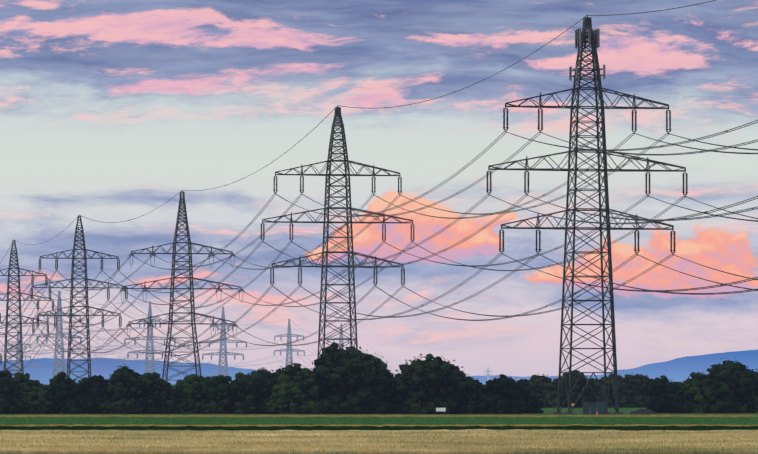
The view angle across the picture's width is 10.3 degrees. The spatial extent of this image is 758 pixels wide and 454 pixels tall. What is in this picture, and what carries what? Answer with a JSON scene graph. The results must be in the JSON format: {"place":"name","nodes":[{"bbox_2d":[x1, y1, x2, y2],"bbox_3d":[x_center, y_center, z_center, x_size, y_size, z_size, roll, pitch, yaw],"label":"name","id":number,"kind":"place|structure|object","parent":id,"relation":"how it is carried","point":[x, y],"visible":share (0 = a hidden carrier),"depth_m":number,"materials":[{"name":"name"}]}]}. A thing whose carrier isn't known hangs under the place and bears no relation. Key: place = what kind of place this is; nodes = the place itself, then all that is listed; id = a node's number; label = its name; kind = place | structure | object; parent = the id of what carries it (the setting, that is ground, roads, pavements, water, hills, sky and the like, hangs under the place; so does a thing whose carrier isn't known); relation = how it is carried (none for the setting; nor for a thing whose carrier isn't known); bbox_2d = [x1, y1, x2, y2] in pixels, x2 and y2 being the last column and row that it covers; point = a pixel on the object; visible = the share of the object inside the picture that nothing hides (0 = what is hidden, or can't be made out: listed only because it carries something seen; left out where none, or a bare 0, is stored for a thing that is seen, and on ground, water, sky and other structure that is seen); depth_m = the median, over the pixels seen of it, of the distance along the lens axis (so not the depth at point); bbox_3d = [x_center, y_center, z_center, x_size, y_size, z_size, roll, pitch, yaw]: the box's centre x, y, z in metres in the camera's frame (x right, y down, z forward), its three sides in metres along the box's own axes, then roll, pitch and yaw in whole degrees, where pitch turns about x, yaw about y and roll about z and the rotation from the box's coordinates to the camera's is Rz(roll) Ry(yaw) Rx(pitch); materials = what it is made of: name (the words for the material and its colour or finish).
{"place":"outdoors","nodes":[
{"label":"outdoors","id":0,"kind":"place"},
{"bbox_2d":[0,291,409,376],"bbox_3d":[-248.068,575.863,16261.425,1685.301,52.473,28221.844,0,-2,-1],"label":"wires","id":1,"kind":"object","parent":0,"point":[83,332],"visible":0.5,"depth_m":2824.72,"materials":[{"name":"grey"}]},
{"bbox_2d":[0,349,757,383],"bbox_3d":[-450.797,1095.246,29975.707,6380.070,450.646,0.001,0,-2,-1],"label":"mountain ridge","id":2,"kind":"structure","parent":0,"point":[681,369],"depth_m":29969.29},
{"bbox_2d":[0,384,757,415],"bbox_3d":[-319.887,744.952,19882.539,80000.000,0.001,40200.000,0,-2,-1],"label":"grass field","id":3,"kind":"structure","parent":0,"point":[579,411],"depth_m":682.60,"materials":[{"name":"green plant"}]},
{"bbox_2d":[0,313,4,363],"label":"pylon","id":4,"kind":"object","parent":3,"relation":"on","point":[1,334],"visible":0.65,"depth_m":1977.41,"materials":[{"name":"grey metal"}]},
{"bbox_2d":[7,331,30,372],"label":"pylon","id":5,"kind":"object","parent":3,"relation":"on","point":[18,337],"visible":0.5,"depth_m":4379.32,"materials":[{"name":"grey"}]},
{"bbox_2d":[0,240,53,375],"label":"pylon","id":6,"kind":"object","parent":3,"relation":"on","point":[9,275],"visible":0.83,"depth_m":1766.52,"materials":[{"name":"grey metal"}]},
{"bbox_2d":[37,291,81,377],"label":"pylon","id":7,"kind":"object","parent":3,"relation":"on","point":[60,325],"visible":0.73,"depth_m":2510.22,"materials":[{"name":"grey"}]},
{"bbox_2d":[31,215,127,383],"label":"pylon","id":8,"kind":"object","parent":3,"relation":"on","point":[87,306],"visible":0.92,"depth_m":1466.74,"materials":[{"name":"grey metal"}]},
{"bbox_2d":[124,302,175,372],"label":"pylon","id":9,"kind":"object","parent":3,"relation":"on","point":[150,333],"visible":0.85,"depth_m":2836.36,"materials":[{"name":"grey"}]},
{"bbox_2d":[120,191,243,386],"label":"tension pylon","id":10,"kind":"object","parent":3,"relation":"on","point":[189,253],"visible":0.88,"depth_m":1197.52,"materials":[{"name":"grey metal"}]},
{"bbox_2d":[199,307,246,375],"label":"pylon","id":11,"kind":"object","parent":3,"relation":"on","point":[221,342],"visible":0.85,"depth_m":3033.93,"materials":[{"name":"grey"}]},
{"bbox_2d":[0,342,546,413],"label":"windbreak trees","id":12,"kind":"object","parent":3,"relation":"on","point":[349,379],"visible":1,"depth_m":695.64,"materials":[{"name":"green plant"}]},
{"bbox_2d":[273,319,304,366],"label":"pylon","id":13,"kind":"object","parent":3,"relation":"on","point":[289,349],"visible":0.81,"depth_m":3586.80,"materials":[{"name":"grey"}]},
{"bbox_2d":[260,105,414,358],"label":"pylon","id":14,"kind":"object","parent":3,"relation":"on","point":[337,113],"visible":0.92,"depth_m":914.12,"materials":[{"name":"grey metal"}]},
{"bbox_2d":[327,323,354,348],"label":"pylon","id":15,"kind":"object","parent":3,"relation":"on","point":[341,337],"visible":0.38,"depth_m":3869.11,"materials":[{"name":"grey"}]},
{"bbox_2d":[0,415,757,430],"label":"crop strips","id":16,"kind":"object","parent":3,"relation":"on","point":[381,422],"visible":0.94,"depth_m":488.36,"materials":[{"name":"green plant"}]},
{"bbox_2d":[0,429,757,453],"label":"wheat field","id":17,"kind":"structure","parent":3,"relation":"on","point":[488,441],"depth_m":303.56,"materials":[{"name":"beige plant"}]},
{"bbox_2d":[436,408,445,413],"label":"sign","id":18,"kind":"object","parent":3,"relation":"on","point":[441,409],"visible":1,"depth_m":682.66,"materials":[{"name":"white"}]},
{"bbox_2d":[484,367,490,380],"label":"pylon","id":19,"kind":"object","parent":3,"relation":"on","point":[487,374],"visible":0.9,"depth_m":13616.14,"materials":[{"name":"grey"}]},
{"bbox_2d":[486,16,687,413],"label":"pylon","id":20,"kind":"object","parent":3,"relation":"on","point":[591,37],"visible":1,"depth_m":689.75,"materials":[{"name":"grey metal"}]},
{"bbox_2d":[0,0,757,370],"bbox_3d":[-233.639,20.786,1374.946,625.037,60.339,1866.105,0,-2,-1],"label":"power lines","id":21,"kind":"object","parent":20,"relation":"attached to","point":[614,150],"visible":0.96,"depth_m":796.40,"materials":[{"name":"black metal"}]},
{"bbox_2d":[583,401,604,413],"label":"equipment cabinets","id":22,"kind":"object","parent":3,"relation":"on","point":[593,408],"visible":0.98,"depth_m":686.70,"materials":[{"name":"grey metal"}]},
{"bbox_2d":[528,370,671,407],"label":"trees","id":23,"kind":"object","parent":3,"relation":"on","point":[633,390],"visible":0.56,"depth_m":876.35,"materials":[{"name":"green plant"}]},
{"bbox_2d":[630,408,655,413],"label":"car","id":24,"kind":"object","parent":3,"relation":"on","point":[644,411],"visible":1,"depth_m":698.52,"materials":[{"name":"grey metal"}]},
{"bbox_2d":[644,357,757,412],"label":"tree clump","id":25,"kind":"object","parent":3,"relation":"on","point":[728,386],"visible":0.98,"depth_m":711.71,"materials":[{"name":"green plant"}]},
{"bbox_2d":[0,0,757,376],"label":"sky","id":26,"kind":"structure","parent":0,"point":[110,110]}
]}

